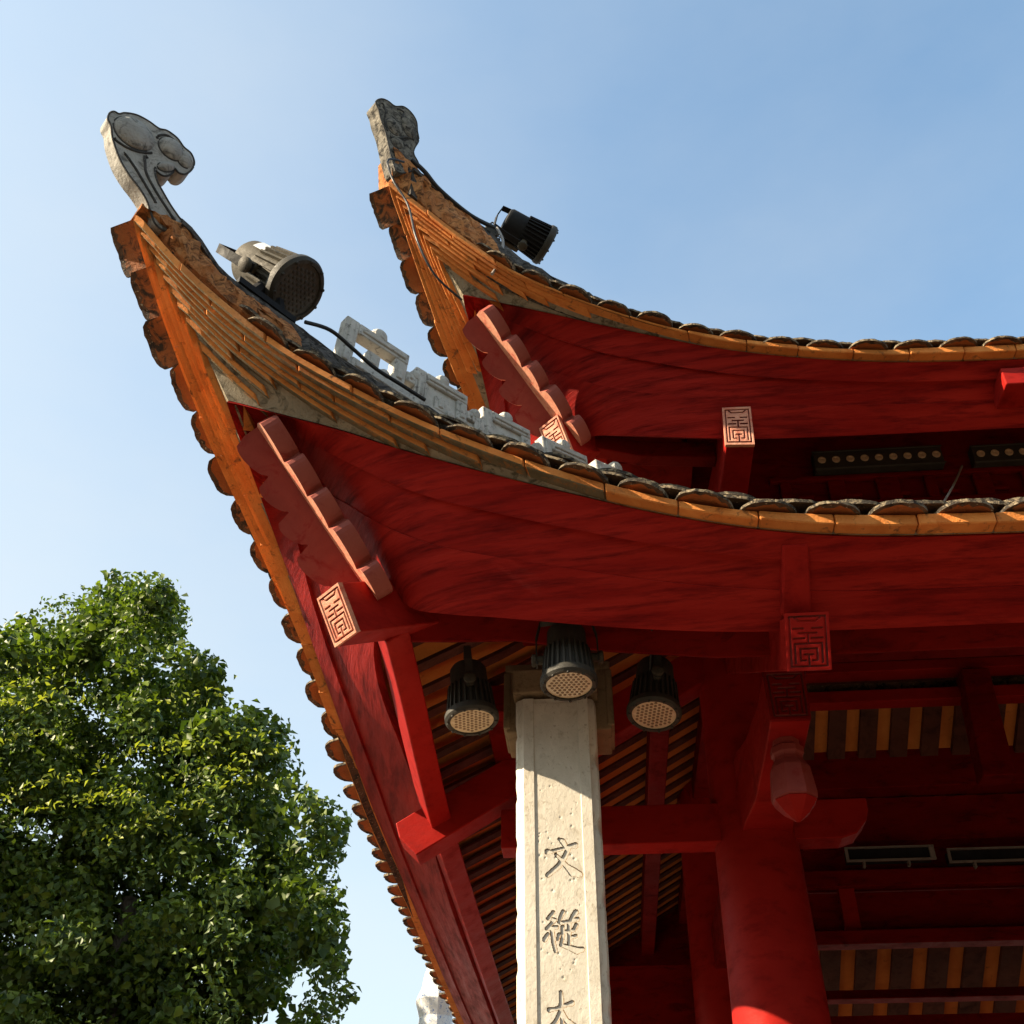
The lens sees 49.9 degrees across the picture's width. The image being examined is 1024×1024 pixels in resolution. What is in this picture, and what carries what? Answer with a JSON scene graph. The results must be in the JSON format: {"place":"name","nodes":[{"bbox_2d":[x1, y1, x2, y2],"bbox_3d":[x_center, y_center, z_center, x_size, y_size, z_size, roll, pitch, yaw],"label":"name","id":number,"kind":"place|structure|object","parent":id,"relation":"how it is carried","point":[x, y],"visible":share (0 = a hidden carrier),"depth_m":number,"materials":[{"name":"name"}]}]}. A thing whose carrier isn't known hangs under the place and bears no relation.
{"place":"outdoors","nodes":[
{"label":"outdoors","id":0,"kind":"place"},
{"bbox_2d":[416,968,452,1023],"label":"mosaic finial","id":1,"kind":"object","parent":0,"point":[432,1006],"visible":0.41,"depth_m":11.22,"materials":[{"name":"white stone"}]},
{"bbox_2d":[0,0,1023,1023],"label":"sky","id":2,"kind":"structure","parent":0,"point":[852,171],"materials":[{"name":"blue"}]},
{"label":"ground","id":3,"kind":"structure","parent":0,"visible":0},
{"bbox_2d":[0,661,292,1023],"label":"feathery tree","id":4,"kind":"object","parent":3,"relation":"on","point":[44,837],"visible":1,"depth_m":11.12,"materials":[{"name":"green plant"}]},
{"bbox_2d":[0,568,361,1023],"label":"broadleaf tree","id":5,"kind":"object","parent":3,"relation":"on","point":[130,972],"visible":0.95,"depth_m":13.98,"materials":[{"name":"green plant"}]},
{"bbox_2d":[504,661,614,1023],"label":"stone pillar","id":6,"kind":"structure","parent":3,"relation":"on","point":[556,748],"depth_m":3.74,"materials":[{"name":"beige stone"}]},
{"bbox_2d":[100,98,1023,1023],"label":"pavilion","id":7,"kind":"structure","parent":3,"relation":"on","point":[844,654],"depth_m":4.81,"materials":[{"name":"wood"}]},
{"bbox_2d":[216,241,324,322],"bbox_3d":[-0.985,-0.936,4.431,0.450,0.531,0.320,3,-38,-4],"label":"floodlight","id":8,"kind":"object","parent":7,"relation":"on","point":[288,284],"visible":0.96,"depth_m":4.37,"materials":[{"name":"metal"}]},
{"bbox_2d":[304,320,425,400],"bbox_3d":[-0.581,-0.612,4.401,0.586,0.103,0.016,28,-46,-31],"label":"cable","id":9,"kind":"object","parent":7,"relation":"attached to","point":[365,359],"visible":1,"depth_m":4.38,"materials":[{"name":"black rubber"}]},
{"bbox_2d":[386,158,462,300],"bbox_3d":[-0.420,-1.414,5.301,0.446,0.899,0.091,15,-40,-18],"label":"cable","id":10,"kind":"object","parent":7,"relation":"attached to","point":[416,238],"visible":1,"depth_m":5.16,"materials":[{"name":"black rubber"}]},
{"bbox_2d":[411,158,495,229],"bbox_3d":[-0.302,-1.671,5.803,0.557,0.179,0.042,26,-45,-29],"label":"cable","id":11,"kind":"object","parent":7,"relation":"attached to","point":[421,168],"visible":0.96,"depth_m":5.74,"materials":[{"name":"black rubber"}]},
{"bbox_2d":[445,645,498,736],"bbox_3d":[-0.154,0.669,4.114,0.200,0.303,0.219,30,-47,-33],"label":"floodlight","id":12,"kind":"object","parent":7,"relation":"hanging from","point":[471,709],"visible":1,"depth_m":4.04,"materials":[{"name":"black metal"}]},
{"bbox_2d":[490,227,504,274],"bbox_3d":[-0.070,-1.342,5.631,0.057,0.574,0.176,-3,-38,4],"label":"cable","id":13,"kind":"object","parent":7,"relation":"hanging from","point":[502,245],"visible":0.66,"depth_m":5.74,"materials":[{"name":"grey metal"}]},
{"bbox_2d":[485,206,558,263],"bbox_3d":[0.041,-1.586,6.278,0.371,0.304,0.291,29,-48,-10],"label":"floodlight","id":14,"kind":"object","parent":7,"relation":"attached to","point":[532,238],"visible":0.91,"depth_m":6.19,"materials":[{"name":"black metal"}]},
{"bbox_2d":[531,621,603,702],"bbox_3d":[0.187,0.485,3.777,0.199,0.294,0.211,31,-48,-34],"label":"floodlight","id":15,"kind":"object","parent":7,"relation":"hanging from","point":[567,659],"visible":0.98,"depth_m":3.71,"materials":[{"name":"black metal"}]},
{"bbox_2d":[626,655,681,732],"bbox_3d":[0.530,0.647,4.085,0.200,0.293,0.254,5,-49,4],"label":"floodlight","id":16,"kind":"object","parent":7,"relation":"hanging from","point":[653,704],"visible":1,"depth_m":3.99,"materials":[{"name":"black metal"}]},
{"bbox_2d":[811,445,946,475],"bbox_3d":[1.945,-0.273,5.859,0.683,0.125,0.068,-3,-38,4],"label":"wall washer","id":17,"kind":"object","parent":7,"relation":"attached to","point":[879,460],"depth_m":5.83,"materials":[{"name":"black metal"}]},
{"bbox_2d":[844,844,936,867],"bbox_3d":[2.230,2.048,6.501,0.516,0.116,0.100,-3,-38,4],"label":"linear lamp","id":18,"kind":"object","parent":7,"relation":"attached to","point":[908,855],"visible":1,"depth_m":6.49,"materials":[{"name":"black metal"}]},
{"bbox_2d":[943,465,962,500],"bbox_3d":[2.172,-0.121,5.442,0.394,0.486,0.023,24,-44,-27],"label":"cable","id":19,"kind":"object","parent":7,"relation":"hanging from","point":[953,484],"visible":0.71,"depth_m":5.47,"materials":[{"name":"grey metal"}]},
{"bbox_2d":[945,846,1023,868],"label":"linear lamp","id":20,"kind":"object","parent":7,"relation":"attached to","point":[974,857],"visible":1,"depth_m":6.44,"materials":[{"name":"black metal"}]},
{"bbox_2d":[968,443,1023,467],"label":"wall washer","id":21,"kind":"object","parent":7,"relation":"attached to","point":[997,455],"depth_m":5.79,"materials":[{"name":"black metal"}]}
]}

